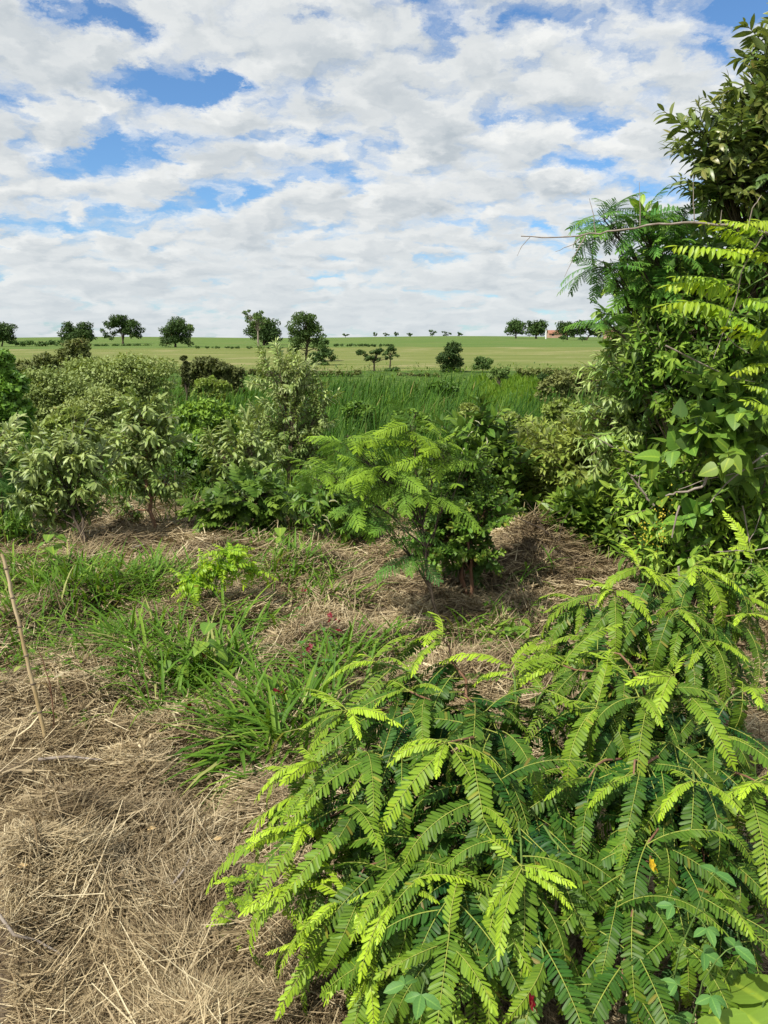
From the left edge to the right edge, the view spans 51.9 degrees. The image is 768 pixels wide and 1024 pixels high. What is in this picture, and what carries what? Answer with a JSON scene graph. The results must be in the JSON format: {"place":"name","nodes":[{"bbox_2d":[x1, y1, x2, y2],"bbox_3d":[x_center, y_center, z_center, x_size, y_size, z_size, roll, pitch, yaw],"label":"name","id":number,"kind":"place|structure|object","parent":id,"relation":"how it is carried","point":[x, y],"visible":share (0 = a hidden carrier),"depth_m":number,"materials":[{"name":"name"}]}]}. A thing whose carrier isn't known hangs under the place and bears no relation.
{"place":"outdoors","nodes":[
{"label":"outdoors","id":0,"kind":"place"},
{"bbox_2d":[0,336,602,348],"bbox_3d":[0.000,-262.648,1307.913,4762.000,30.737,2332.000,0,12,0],"label":"crop field","id":1,"kind":"structure","parent":0,"point":[464,341],"depth_m":222.65,"materials":[{"name":"plant"}]},
{"bbox_2d":[0,321,17,345],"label":"broad tree","id":2,"kind":"object","parent":1,"relation":"on","point":[6,333],"visible":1,"depth_m":199.34,"materials":[{"name":"green plant"}]},
{"bbox_2d":[57,321,97,343],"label":"broad tree","id":3,"kind":"object","parent":1,"relation":"on","point":[82,330],"visible":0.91,"depth_m":227.93,"materials":[{"name":"green plant"}]},
{"bbox_2d":[9,339,151,346],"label":"hedgerow","id":4,"kind":"object","parent":1,"relation":"on","point":[32,342],"visible":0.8,"depth_m":200.06,"materials":[{"name":"plant"}]},
{"bbox_2d":[100,314,145,343],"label":"spreading tree","id":5,"kind":"object","parent":1,"relation":"on","point":[125,324],"visible":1,"depth_m":233.18,"materials":[{"name":"green plant"}]},
{"bbox_2d":[158,316,194,346],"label":"round tree","id":6,"kind":"object","parent":1,"relation":"on","point":[171,331],"visible":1,"depth_m":174.56,"materials":[{"name":"green plant"}]},
{"bbox_2d":[243,318,282,344],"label":"round tree","id":7,"kind":"object","parent":1,"relation":"on","point":[269,332],"visible":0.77,"depth_m":184.43,"materials":[{"name":"green plant"}]},
{"bbox_2d":[333,343,393,346],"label":"hedgerow","id":8,"kind":"object","parent":1,"relation":"on","point":[352,344],"visible":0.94,"depth_m":166.12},
{"bbox_2d":[504,318,528,337],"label":"broad tree","id":9,"kind":"object","parent":1,"relation":"on","point":[515,327],"visible":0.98,"depth_m":320.24,"materials":[{"name":"green plant"}]},
{"bbox_2d":[525,319,548,338],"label":"broad tree","id":10,"kind":"object","parent":1,"relation":"on","point":[536,328],"visible":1,"depth_m":320.30,"materials":[{"name":"green plant"}]},
{"bbox_2d":[553,321,583,339],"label":"umbrella tree","id":11,"kind":"object","parent":1,"relation":"on","point":[571,332],"visible":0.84,"depth_m":291.44,"materials":[{"name":"green plant"}]},
{"bbox_2d":[574,320,609,339],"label":"broad tree","id":12,"kind":"object","parent":1,"relation":"on","point":[590,332],"visible":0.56,"depth_m":291.60,"materials":[{"name":"green plant"}]},
{"bbox_2d":[9,347,617,370],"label":"pasture","id":13,"kind":"structure","parent":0,"point":[556,357],"depth_m":117.38,"materials":[{"name":"plant"}]},
{"bbox_2d":[242,310,270,345],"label":"airy tree","id":14,"kind":"object","parent":13,"relation":"on","point":[257,324],"visible":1,"depth_m":160.08,"materials":[{"name":"plant"}]},
{"bbox_2d":[285,311,329,361],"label":"leafy tree","id":15,"kind":"object","parent":13,"relation":"on","point":[310,327],"visible":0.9,"depth_m":94.97,"materials":[{"name":"green plant"}]},
{"bbox_2d":[308,338,337,364],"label":"tree","id":16,"kind":"object","parent":13,"relation":"on","point":[321,355],"visible":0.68,"depth_m":85.88,"materials":[{"name":"green plant"}]},
{"bbox_2d":[355,347,392,370],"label":"umbrella tree","id":17,"kind":"object","parent":13,"relation":"on","point":[376,352],"visible":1,"depth_m":74.44,"materials":[{"name":"green plant"}]},
{"bbox_2d":[381,345,399,366],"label":"umbrella tree","id":18,"kind":"object","parent":13,"relation":"on","point":[391,348],"visible":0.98,"depth_m":78.32,"materials":[{"name":"green plant"}]},
{"bbox_2d":[0,370,767,1023],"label":"ground","id":19,"kind":"structure","parent":0,"point":[412,586],"depth_m":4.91,"materials":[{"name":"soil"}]},
{"bbox_2d":[0,412,27,510],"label":"sage sapling","id":20,"kind":"object","parent":19,"relation":"on","point":[6,440],"visible":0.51,"depth_m":7.24,"materials":[{"name":"green plant"}]},
{"bbox_2d":[0,348,37,461],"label":"shrub","id":21,"kind":"object","parent":19,"relation":"on","point":[14,386],"visible":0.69,"depth_m":13.76,"materials":[{"name":"green plant"}]},
{"bbox_2d":[0,447,44,533],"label":"feathery bush","id":22,"kind":"object","parent":19,"relation":"on","point":[5,486],"visible":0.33,"depth_m":6.71,"materials":[{"name":"green plant"}]},
{"bbox_2d":[0,554,47,745],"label":"cane stake","id":23,"kind":"object","parent":19,"relation":"on","point":[32,681],"visible":0.95,"depth_m":3.20,"materials":[{"name":"brown wood"}]},
{"bbox_2d":[0,913,62,955],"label":"dry stick","id":24,"kind":"object","parent":19,"relation":"on","point":[7,926],"visible":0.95,"depth_m":2.11,"materials":[{"name":"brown wood"}]},
{"bbox_2d":[0,610,89,674],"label":"grass","id":25,"kind":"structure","parent":19,"relation":"on","point":[19,649],"depth_m":4.19,"materials":[{"name":"plant"}]},
{"bbox_2d":[37,646,54,734],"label":"dry weed","id":26,"kind":"object","parent":19,"relation":"on","point":[49,691],"visible":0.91,"depth_m":3.24,"materials":[{"name":"brown plant"}]},
{"bbox_2d":[36,531,66,579],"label":"heart leaf weed","id":27,"kind":"object","parent":19,"relation":"on","point":[52,549],"visible":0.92,"depth_m":5.41,"materials":[{"name":"plant"}]},
{"bbox_2d":[13,338,93,384],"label":"brush","id":28,"kind":"object","parent":19,"relation":"on","point":[74,348],"visible":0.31,"depth_m":40.90,"materials":[{"name":"green plant"}]},
{"bbox_2d":[0,403,130,545],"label":"sage sapling","id":29,"kind":"object","parent":19,"relation":"on","point":[37,467],"visible":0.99,"depth_m":6.30,"materials":[{"name":"green plant"}]},
{"bbox_2d":[20,364,116,453],"bbox_3d":[-8.085,-2.259,19.973,2.933,2.920,1.476,0,12,0],"label":"shrub","id":30,"kind":"object","parent":19,"relation":"on","point":[49,389],"visible":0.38,"depth_m":19.54,"materials":[{"name":"green plant"}]},
{"bbox_2d":[38,755,101,760],"bbox_3d":[-1.194,0.938,3.006,0.235,0.020,0.031,-1,12,-4],"label":"dry stick","id":31,"kind":"object","parent":19,"relation":"on","point":[59,757],"visible":1,"depth_m":3.00,"materials":[{"name":"brown wood"}]},
{"bbox_2d":[37,404,103,475],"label":"shrub","id":32,"kind":"object","parent":19,"relation":"on","point":[65,413],"visible":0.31,"depth_m":11.39,"materials":[{"name":"green plant"}]},
{"bbox_2d":[50,386,128,476],"bbox_3d":[-6.320,-1.444,17.070,1.761,2.574,0.857,0,12,0],"label":"shrub","id":33,"kind":"object","parent":19,"relation":"on","point":[102,400],"visible":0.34,"depth_m":16.74,"materials":[{"name":"green plant"}]},
{"bbox_2d":[0,536,226,650],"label":"grass","id":34,"kind":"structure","parent":19,"relation":"on","point":[155,565],"depth_m":5.11,"materials":[{"name":"plant"}]},
{"bbox_2d":[59,352,181,436],"bbox_3d":[-7.925,-3.274,23.829,3.735,3.181,2.250,0,12,0],"label":"shrub","id":35,"kind":"object","parent":19,"relation":"on","point":[123,375],"visible":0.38,"depth_m":23.37,"materials":[{"name":"green plant"}]},
{"bbox_2d":[89,384,195,531],"bbox_3d":[-2.160,-0.470,7.028,0.964,1.341,0.684,0,12,0],"label":"sage sapling","id":36,"kind":"object","parent":19,"relation":"on","point":[152,435],"visible":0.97,"depth_m":6.96,"materials":[{"name":"green plant"}]},
{"bbox_2d":[33,680,265,801],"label":"grass","id":37,"kind":"structure","parent":19,"relation":"on","point":[219,772],"depth_m":2.99,"materials":[{"name":"plant"}]},
{"bbox_2d":[17,578,319,727],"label":"grass","id":38,"kind":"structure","parent":19,"relation":"on","point":[161,672],"depth_m":4.03,"materials":[{"name":"plant"}]},
{"bbox_2d":[157,644,191,682],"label":"heart leaf weed","id":39,"kind":"object","parent":19,"relation":"on","point":[168,662],"visible":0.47,"depth_m":3.84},
{"bbox_2d":[179,355,190,400],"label":"tree","id":40,"kind":"object","parent":19,"relation":"on","point":[184,374],"visible":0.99,"depth_m":39.31,"materials":[{"name":"green plant"}]},
{"bbox_2d":[172,439,228,500],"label":"shrub","id":41,"kind":"object","parent":19,"relation":"on","point":[190,449],"visible":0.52,"depth_m":9.50,"materials":[{"name":"green plant"}]},
{"bbox_2d":[0,486,404,549],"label":"grass","id":42,"kind":"structure","parent":19,"relation":"on","point":[305,527],"depth_m":6.76,"materials":[{"name":"plant"}]},
{"bbox_2d":[170,397,242,464],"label":"shrub","id":43,"kind":"object","parent":19,"relation":"on","point":[206,412],"visible":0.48,"depth_m":12.32,"materials":[{"name":"green plant"}]},
{"bbox_2d":[184,611,229,687],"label":"heart leaf weed","id":44,"kind":"object","parent":19,"relation":"on","point":[205,627],"visible":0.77,"depth_m":3.83,"materials":[{"name":"plant"}]},
{"bbox_2d":[177,355,244,398],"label":"brush","id":45,"kind":"object","parent":19,"relation":"on","point":[205,367],"visible":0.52,"depth_m":43.07,"materials":[{"name":"green plant"}]},
{"bbox_2d":[190,375,232,403],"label":"shrub","id":46,"kind":"object","parent":19,"relation":"on","point":[211,383],"visible":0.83,"depth_m":35.41,"materials":[{"name":"green plant"}]},
{"bbox_2d":[169,538,277,608],"bbox_3d":[-0.991,0.380,4.777,0.637,0.470,0.382,-6,13,-28],"label":"lime sapling","id":47,"kind":"object","parent":19,"relation":"on","point":[220,568],"visible":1,"depth_m":4.71,"materials":[{"name":"green plant"}]},
{"bbox_2d":[175,461,302,540],"bbox_3d":[-1.225,-0.034,6.616,1.043,0.813,0.737,-4,12,-17],"label":"compound shrub","id":48,"kind":"object","parent":19,"relation":"on","point":[236,511],"visible":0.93,"depth_m":6.53,"materials":[{"name":"green plant"}]},
{"bbox_2d":[195,404,288,496],"bbox_3d":[-1.388,-0.458,7.552,0.902,1.158,0.711,0,12,0],"label":"sage sapling","id":49,"kind":"object","parent":19,"relation":"on","point":[259,460],"visible":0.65,"depth_m":7.49,"materials":[{"name":"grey plant"}]},
{"bbox_2d":[206,862,281,949],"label":"seedling","id":50,"kind":"object","parent":19,"relation":"on","point":[233,899],"visible":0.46,"depth_m":2.13,"materials":[{"name":"green plant"}]},
{"bbox_2d":[142,619,400,815],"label":"grass","id":51,"kind":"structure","parent":19,"relation":"on","point":[271,726],"depth_m":3.25,"materials":[{"name":"plant"}]},
{"bbox_2d":[265,525,293,551],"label":"heart leaf weed","id":52,"kind":"object","parent":19,"relation":"on","point":[280,532],"visible":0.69,"depth_m":5.74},
{"bbox_2d":[0,522,558,722],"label":"weeds","id":53,"kind":"object","parent":19,"relation":"on","point":[167,675],"visible":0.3,"depth_m":4.28,"materials":[{"name":"green plant"}]},
{"bbox_2d":[230,337,343,490],"bbox_3d":[-1.092,-0.988,8.993,1.315,1.986,0.932,0,12,0],"label":"sage sapling","id":54,"kind":"object","parent":19,"relation":"on","point":[292,397],"visible":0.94,"depth_m":8.85,"materials":[{"name":"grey plant"}]},
{"bbox_2d":[290,588,312,678],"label":"red flower weed","id":55,"kind":"object","parent":19,"relation":"on","point":[309,647],"visible":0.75,"depth_m":3.73,"materials":[{"name":"green plant"}]},
{"bbox_2d":[245,368,361,376],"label":"brush","id":56,"kind":"object","parent":19,"relation":"on","point":[324,374],"visible":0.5,"depth_m":68.82,"materials":[{"name":"green plant"}]},
{"bbox_2d":[228,526,393,620],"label":"grass","id":57,"kind":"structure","parent":19,"relation":"on","point":[293,563],"depth_m":5.39,"materials":[{"name":"plant"}]},
{"bbox_2d":[317,612,341,682],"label":"red flower weed","id":58,"kind":"object","parent":19,"relation":"on","point":[330,614],"visible":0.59,"depth_m":3.59,"materials":[{"name":"green plant"}]},
{"bbox_2d":[281,467,392,548],"bbox_3d":[-0.384,-0.023,6.293,0.921,0.708,0.636,0,12,0],"label":"bush","id":59,"kind":"object","parent":19,"relation":"on","point":[320,503],"visible":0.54,"depth_m":6.26,"materials":[{"name":"green plant"}]},
{"bbox_2d":[48,367,639,495],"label":"reeds","id":60,"kind":"object","parent":19,"relation":"on","point":[384,411],"visible":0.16,"depth_m":34.11,"materials":[{"name":"plant"}]},
{"bbox_2d":[256,609,445,676],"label":"grass","id":61,"kind":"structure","parent":19,"relation":"on","point":[360,644],"depth_m":4.15,"materials":[{"name":"plant"}]},
{"bbox_2d":[341,400,376,431],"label":"weed","id":62,"kind":"object","parent":19,"relation":"on","point":[350,406],"visible":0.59,"depth_m":25.75,"materials":[{"name":"green plant"}]},
{"bbox_2d":[279,398,482,643],"bbox_3d":[-0.009,0.096,4.233,1.114,1.404,0.554,0,12,0],"label":"feathery sapling","id":63,"kind":"object","parent":19,"relation":"on","point":[391,474],"visible":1,"depth_m":4.16,"materials":[{"name":"green plant"}]},
{"bbox_2d":[0,361,767,546],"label":"undergrowth","id":64,"kind":"object","parent":19,"relation":"on","point":[16,520],"visible":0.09,"depth_m":9.07,"materials":[{"name":"green plant"}]},
{"bbox_2d":[390,407,431,437],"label":"weed","id":65,"kind":"object","parent":19,"relation":"on","point":[425,416],"visible":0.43,"depth_m":19.84,"materials":[{"name":"green plant"}]},
{"bbox_2d":[383,975,441,1023],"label":"clover vine","id":66,"kind":"object","parent":19,"relation":"on","point":[419,1001],"visible":1,"depth_m":1.35,"materials":[{"name":"green plant"}]},
{"bbox_2d":[396,372,439,376],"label":"brush","id":67,"kind":"object","parent":19,"relation":"on","point":[411,374],"visible":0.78,"depth_m":68.85,"materials":[{"name":"green plant"}]},
{"bbox_2d":[206,612,637,1023],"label":"front shrub","id":68,"kind":"object","parent":19,"relation":"on","point":[392,922],"visible":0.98,"depth_m":1.82,"materials":[{"name":"green plant"}]},
{"bbox_2d":[425,380,459,403],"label":"weed","id":69,"kind":"object","parent":19,"relation":"on","point":[445,383],"visible":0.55,"depth_m":45.30,"materials":[{"name":"green plant"}]},
{"bbox_2d":[435,340,464,371],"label":"dark bush","id":70,"kind":"object","parent":19,"relation":"on","point":[449,357],"visible":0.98,"depth_m":72.28,"materials":[{"name":"green plant"}]},
{"bbox_2d":[393,440,526,599],"bbox_3d":[0.482,0.078,5.072,0.868,1.089,0.582,0,12,0],"label":"leaved bush","id":71,"kind":"object","parent":19,"relation":"on","point":[460,542],"visible":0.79,"depth_m":4.98,"materials":[{"name":"green plant"}]},
{"bbox_2d":[457,402,486,424],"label":"weed","id":72,"kind":"object","parent":19,"relation":"on","point":[469,407],"visible":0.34,"depth_m":23.75,"materials":[{"name":"green plant"}]},
{"bbox_2d":[410,394,550,518],"bbox_3d":[0.780,-0.312,6.383,1.192,1.294,0.865,0,12,0],"label":"broadleaf sapling","id":73,"kind":"object","parent":19,"relation":"on","point":[502,445],"visible":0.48,"depth_m":6.22,"materials":[{"name":"green plant"}]},
{"bbox_2d":[472,356,493,371],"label":"bush","id":74,"kind":"object","parent":19,"relation":"on","point":[484,363],"visible":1,"depth_m":72.52,"materials":[{"name":"green plant"}]},
{"bbox_2d":[487,366,510,385],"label":"bush","id":75,"kind":"object","parent":19,"relation":"on","point":[501,372],"visible":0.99,"depth_m":59.05,"materials":[{"name":"green plant"}]},
{"bbox_2d":[423,544,595,648],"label":"grass","id":76,"kind":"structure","parent":19,"relation":"on","point":[495,612],"depth_m":4.52,"materials":[{"name":"plant"}]},
{"bbox_2d":[492,409,539,442],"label":"shrub","id":77,"kind":"object","parent":19,"relation":"on","point":[520,420],"visible":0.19,"depth_m":12.39,"materials":[{"name":"green plant"}]},
{"bbox_2d":[496,613,535,638],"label":"heart leaf weed","id":78,"kind":"object","parent":19,"relation":"on","point":[507,630],"visible":0.71,"depth_m":4.37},
{"bbox_2d":[467,372,576,416],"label":"bright grass","id":79,"kind":"structure","parent":19,"relation":"on","point":[510,381],"depth_m":56.02,"materials":[{"name":"plant"}]},
{"bbox_2d":[508,415,572,516],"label":"olive shrub","id":80,"kind":"object","parent":19,"relation":"on","point":[537,428],"visible":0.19,"depth_m":6.73,"materials":[{"name":"green plant"}]},
{"bbox_2d":[513,501,570,542],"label":"bare branch","id":81,"kind":"object","parent":19,"relation":"on","point":[552,537],"visible":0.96,"depth_m":5.58,"materials":[{"name":"brown plant"}]},
{"bbox_2d":[516,366,587,376],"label":"brush","id":82,"kind":"object","parent":19,"relation":"on","point":[547,370],"visible":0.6,"depth_m":66.77,"materials":[{"name":"green plant"}]},
{"bbox_2d":[541,398,583,435],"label":"shrub","id":83,"kind":"object","parent":19,"relation":"on","point":[554,408],"visible":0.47,"depth_m":21.75,"materials":[{"name":"green plant"}]},
{"bbox_2d":[533,368,604,407],"bbox_3d":[8.970,-5.634,37.603,3.672,2.540,1.425,0,12,0],"label":"brush","id":84,"kind":"object","parent":19,"relation":"on","point":[563,382],"visible":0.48,"depth_m":37.36,"materials":[{"name":"green plant"}]},
{"bbox_2d":[526,396,637,511],"bbox_3d":[1.717,-0.317,6.462,1.083,1.263,0.769,0,12,0],"label":"olive shrub","id":85,"kind":"object","parent":19,"relation":"on","point":[558,456],"visible":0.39,"depth_m":6.34,"materials":[{"name":"green plant"}]},
{"bbox_2d":[535,472,645,568],"bbox_3d":[1.586,0.078,5.923,0.949,0.788,0.726,-6,13,-26],"label":"glossy bush","id":86,"kind":"object","parent":19,"relation":"on","point":[586,505],"visible":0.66,"depth_m":5.80,"materials":[{"name":"green plant"}]},
{"bbox_2d":[454,906,737,1016],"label":"grass","id":87,"kind":"structure","parent":19,"relation":"on","point":[505,990],"depth_m":1.92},
{"bbox_2d":[505,623,767,1023],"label":"frond shrub","id":88,"kind":"object","parent":19,"relation":"on","point":[669,787],"visible":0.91,"depth_m":1.85,"materials":[{"name":"green plant"}]},
{"bbox_2d":[513,511,767,741],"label":"back frond shrub","id":89,"kind":"object","parent":19,"relation":"on","point":[667,647],"visible":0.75,"depth_m":2.68,"materials":[{"name":"green plant"}]},
{"bbox_2d":[624,857,657,1023],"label":"yellow flower weed","id":90,"kind":"object","parent":19,"relation":"on","point":[652,865],"visible":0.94,"depth_m":1.69,"materials":[{"name":"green plant"}]},
{"bbox_2d":[557,185,724,529],"bbox_3d":[1.723,-0.750,5.245,1.226,2.617,0.745,0,12,0],"label":"feathery tree","id":91,"kind":"object","parent":19,"relation":"on","point":[633,298],"visible":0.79,"depth_m":4.98,"materials":[{"name":"green plant"}]},
{"bbox_2d":[565,267,732,485],"bbox_3d":[1.988,-0.652,5.601,1.330,2.296,1.072,-6,13,-26],"label":"sage tree","id":92,"kind":"object","parent":19,"relation":"on","point":[623,414],"visible":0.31,"depth_m":5.48,"materials":[{"name":"green plant"}]},
{"bbox_2d":[634,484,674,602],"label":"yellow flower weed","id":93,"kind":"object","parent":19,"relation":"on","point":[657,542],"visible":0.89,"depth_m":4.59,"materials":[{"name":"green plant"}]},
{"bbox_2d":[618,864,736,1023],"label":"clover vine","id":94,"kind":"object","parent":19,"relation":"on","point":[707,955],"visible":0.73,"depth_m":1.57,"materials":[{"name":"green plant"}]},
{"bbox_2d":[589,185,767,508],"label":"mixed tree","id":95,"kind":"object","parent":19,"relation":"on","point":[715,240],"visible":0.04,"depth_m":5.37,"materials":[{"name":"green plant"}]},
{"bbox_2d":[598,414,767,605],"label":"tangled shrub","id":96,"kind":"object","parent":19,"relation":"on","point":[698,541],"visible":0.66,"depth_m":4.85,"materials":[{"name":"green plant"}]},
{"bbox_2d":[627,472,654,505],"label":"bare branch","id":97,"kind":"object","parent":96,"relation":"attached to","point":[641,489],"visible":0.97,"depth_m":4.81,"materials":[{"name":"grey wood"}]},
{"bbox_2d":[665,345,767,581],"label":"bare branch","id":98,"kind":"object","parent":96,"relation":"attached to","point":[703,485],"visible":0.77,"depth_m":4.51,"materials":[{"name":"brown wood"}]},
{"bbox_2d":[604,208,767,465],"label":"leafy shrub","id":99,"kind":"object","parent":19,"relation":"on","point":[663,363],"visible":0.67,"depth_m":4.91,"materials":[{"name":"green plant"}]},
{"bbox_2d":[633,307,767,591],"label":"heart leaf vine","id":100,"kind":"object","parent":19,"relation":"on","point":[726,428],"visible":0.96,"depth_m":4.56,"materials":[{"name":"plant"}]},
{"bbox_2d":[662,937,755,1023],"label":"clover vine","id":101,"kind":"object","parent":19,"relation":"on","point":[716,1001],"visible":0.97,"depth_m":1.48,"materials":[{"name":"green plant"}]},
{"bbox_2d":[652,3,767,321],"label":"dark tree","id":102,"kind":"object","parent":19,"relation":"on","point":[738,145],"visible":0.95,"depth_m":4.58,"materials":[{"name":"green plant"}]},
{"bbox_2d":[652,219,767,415],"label":"lime tree","id":103,"kind":"object","parent":19,"relation":"on","point":[708,312],"visible":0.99,"depth_m":4.23,"materials":[{"name":"green plant"}]},
{"bbox_2d":[517,177,767,356],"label":"bare branch","id":104,"kind":"object","parent":103,"relation":"attached to","point":[693,222],"visible":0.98,"depth_m":4.13,"materials":[{"name":"brown wood"}]},
{"bbox_2d":[698,973,767,1023],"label":"broad leaf weed","id":105,"kind":"object","parent":19,"relation":"on","point":[749,992],"visible":0.73,"depth_m":1.56,"materials":[{"name":"plant"}]},
{"bbox_2d":[727,758,767,883],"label":"broad leaf weed","id":106,"kind":"object","parent":19,"relation":"on","point":[755,762],"visible":0.16,"depth_m":2.23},
{"bbox_2d":[0,0,767,337],"label":"sky","id":107,"kind":"structure","parent":0,"point":[364,167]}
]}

